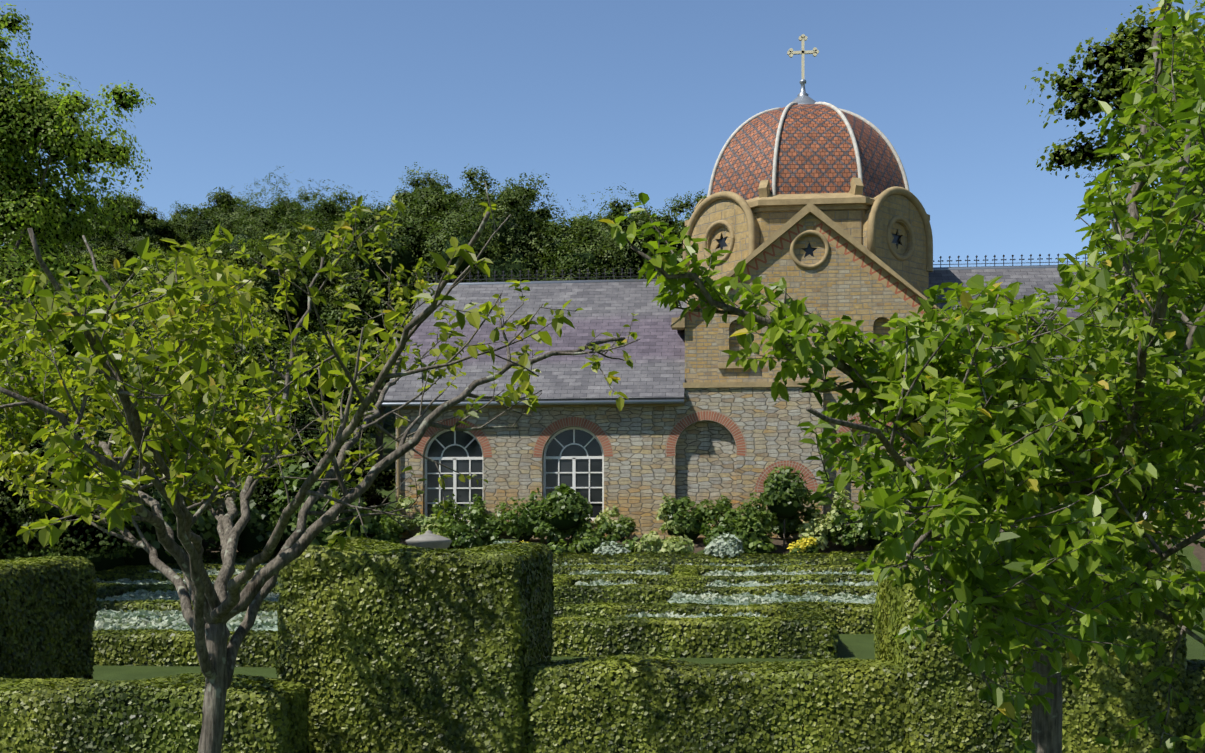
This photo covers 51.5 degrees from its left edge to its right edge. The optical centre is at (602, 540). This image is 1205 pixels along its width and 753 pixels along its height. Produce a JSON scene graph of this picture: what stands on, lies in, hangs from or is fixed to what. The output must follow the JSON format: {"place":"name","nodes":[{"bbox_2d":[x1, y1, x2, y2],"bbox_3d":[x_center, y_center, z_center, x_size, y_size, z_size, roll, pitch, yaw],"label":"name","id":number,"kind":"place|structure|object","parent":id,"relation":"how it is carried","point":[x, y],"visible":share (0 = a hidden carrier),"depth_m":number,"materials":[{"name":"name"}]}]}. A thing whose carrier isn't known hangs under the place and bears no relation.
{"place":"outdoors","nodes":[
{"label":"outdoors","id":0,"kind":"place"},
{"bbox_2d":[0,0,1204,266],"label":"sky","id":1,"kind":"structure","parent":0,"point":[593,96],"materials":[{"name":"blue"}]},
{"bbox_2d":[92,368,1204,752],"bbox_3d":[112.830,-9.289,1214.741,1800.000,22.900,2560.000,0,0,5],"label":"lawn","id":2,"kind":"structure","parent":0,"point":[854,646],"depth_m":19.99,"materials":[{"name":"green plant"}]},
{"bbox_2d":[0,1,155,406],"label":"beech tree","id":3,"kind":"object","parent":2,"relation":"on","point":[34,120],"visible":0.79,"depth_m":23.84,"materials":[{"name":"green plant"}]},
{"bbox_2d":[0,182,639,752],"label":"apple tree","id":4,"kind":"object","parent":2,"relation":"on","point":[178,362],"visible":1,"depth_m":7.16,"materials":[{"name":"green plant"}]},
{"bbox_2d":[406,530,451,548],"bbox_3d":[-4.015,0.622,28.866,1.060,1.720,1.060,0,0,5],"label":"garden urn","id":5,"kind":"object","parent":2,"relation":"on","point":[429,539],"visible":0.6,"depth_m":28.48,"materials":[{"name":"stone"}]},
{"bbox_2d":[0,437,959,570],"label":"border shrubs","id":6,"kind":"object","parent":2,"relation":"on","point":[556,518],"visible":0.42,"depth_m":37.67,"materials":[{"name":"green plant"}]},
{"bbox_2d":[91,551,877,666],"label":"low box hedges","id":7,"kind":"object","parent":2,"relation":"on","point":[591,621],"visible":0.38,"depth_m":22.77,"materials":[{"name":"green plant"}]},
{"bbox_2d":[93,562,877,630],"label":"white flower beds","id":8,"kind":"object","parent":2,"relation":"on","point":[149,619],"visible":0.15,"depth_m":25.51,"materials":[{"name":"grey plant"}]},
{"bbox_2d":[0,162,1139,561],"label":"woodland trees","id":9,"kind":"object","parent":2,"relation":"on","point":[438,218],"visible":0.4,"depth_m":61.89,"materials":[{"name":"green plant"}]},
{"bbox_2d":[0,536,1204,752],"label":"tall hedge blocks","id":10,"kind":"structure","parent":2,"relation":"on","point":[382,646],"depth_m":12.52,"materials":[{"name":"green plant"}]},
{"bbox_2d":[0,0,1204,438],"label":"woodland trees","id":11,"kind":"object","parent":2,"relation":"on","point":[1130,46],"visible":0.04,"depth_m":16.84,"materials":[{"name":"green plant"}]},
{"bbox_2d":[490,532,744,558],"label":"grey border mounds","id":12,"kind":"object","parent":2,"relation":"on","point":[729,548],"visible":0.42,"depth_m":36.44,"materials":[{"name":"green plant"}]},
{"bbox_2d":[202,537,1204,570],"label":"border soil","id":13,"kind":"structure","parent":2,"relation":"on","point":[1198,551],"depth_m":38.13,"materials":[{"name":"brown soil"}]},
{"bbox_2d":[254,536,816,552],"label":"border flowers","id":14,"kind":"object","parent":13,"relation":"on","point":[802,546],"visible":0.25,"depth_m":36.72,"materials":[{"name":"plant"}]},
{"bbox_2d":[379,488,902,553],"bbox_3d":[0.243,-0.537,38.279,19.228,2.582,3.649,0,0,5],"label":"variegated border plant","id":15,"kind":"object","parent":13,"relation":"on","point":[820,531],"visible":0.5,"depth_m":37.42,"materials":[{"name":"green plant"}]},
{"bbox_2d":[396,387,1204,538],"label":"stone walls","id":16,"kind":"structure","parent":2,"relation":"on","point":[643,474],"depth_m":40.07,"materials":[{"name":"beige stone"}]},
{"bbox_2d":[394,406,399,536],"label":"drain pipe","id":17,"kind":"object","parent":16,"relation":"attached to","point":[398,464],"visible":0.54,"depth_m":40.63,"materials":[{"name":"beige metal"}]},
{"bbox_2d":[381,399,683,405],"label":"lead gutters","id":18,"kind":"object","parent":16,"relation":"attached to","point":[666,401],"visible":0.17,"depth_m":39.79,"materials":[{"name":"grey metal"}]},
{"bbox_2d":[414,410,905,491],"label":"brick arches","id":19,"kind":"structure","parent":16,"relation":"attached to","point":[679,427],"depth_m":39.93,"materials":[{"name":"red brick"}]},
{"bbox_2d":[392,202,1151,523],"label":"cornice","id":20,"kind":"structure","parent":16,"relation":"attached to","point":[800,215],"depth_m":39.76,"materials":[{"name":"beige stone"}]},
{"bbox_2d":[383,268,1198,401],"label":"roof slate","id":21,"kind":"object","parent":16,"relation":"on","point":[656,353],"visible":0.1,"depth_m":42.46,"materials":[{"name":"grey stone"}]},
{"bbox_2d":[429,265,1097,285],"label":"roof ridge","id":22,"kind":"structure","parent":21,"relation":"on","point":[643,280],"depth_m":45.02,"materials":[{"name":"grey"}]},
{"bbox_2d":[425,253,1141,282],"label":"ridge cresting","id":23,"kind":"object","parent":22,"relation":"on","point":[656,275],"visible":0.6,"depth_m":45.06,"materials":[{"name":"grey metal"}]},
{"bbox_2d":[687,195,928,306],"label":"drum stone","id":24,"kind":"object","parent":21,"relation":"on","point":[912,271],"visible":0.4,"depth_m":41.28,"materials":[{"name":"beige stone"}]},
{"bbox_2d":[683,177,932,273],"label":"drum trim stone","id":25,"kind":"object","parent":24,"relation":"attached to","point":[767,201],"visible":0.35,"depth_m":40.77,"materials":[{"name":"beige stone"}]},
{"bbox_2d":[707,102,909,196],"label":"dome ribs","id":26,"kind":"object","parent":24,"relation":"on","point":[841,115],"visible":0.42,"depth_m":42.98,"materials":[{"name":"white stone"}]},
{"bbox_2d":[712,104,904,200],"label":"dome tiles","id":27,"kind":"object","parent":24,"relation":"on","point":[816,152],"visible":0.44,"depth_m":41.76,"materials":[{"name":"orange tile"}]},
{"bbox_2d":[790,79,815,103],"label":"finial base","id":28,"kind":"object","parent":27,"relation":"on","point":[803,97],"visible":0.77,"depth_m":44.21,"materials":[{"name":"silver metal"}]},
{"bbox_2d":[787,34,818,78],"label":"cross","id":29,"kind":"object","parent":28,"relation":"on","point":[802,52],"visible":0.98,"depth_m":44.46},
{"bbox_2d":[716,231,901,249],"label":"star ornaments","id":30,"kind":"object","parent":24,"relation":"attached to","point":[722,242],"visible":0.1,"depth_m":41.85},
{"bbox_2d":[427,243,1174,517],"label":"window glass","id":31,"kind":"object","parent":16,"relation":"attached to","point":[555,447],"visible":0.04,"depth_m":40.64,"materials":[{"name":"glass"}]},
{"bbox_2d":[425,427,1176,520],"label":"white window frames","id":32,"kind":"structure","parent":16,"relation":"attached to","point":[545,457],"depth_m":40.60,"materials":[{"name":"white wood"}]},
{"bbox_2d":[685,213,926,537],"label":"brick tower wall","id":33,"kind":"structure","parent":2,"relation":"on","point":[837,283],"depth_m":39.92,"materials":[{"name":"beige brick"}]},
{"bbox_2d":[686,219,932,322],"bbox_3d":[6.617,-8.644,39.874,7.882,3.277,0.001,0,0,5],"label":"gable zigzag","id":34,"kind":"object","parent":33,"relation":"attached to","point":[851,253],"visible":0.6,"depth_m":39.80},
{"bbox_2d":[598,0,1204,752],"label":"apple tree","id":35,"kind":"object","parent":2,"relation":"on","point":[1024,480],"visible":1,"depth_m":4.84,"materials":[{"name":"green plant"}]}
]}

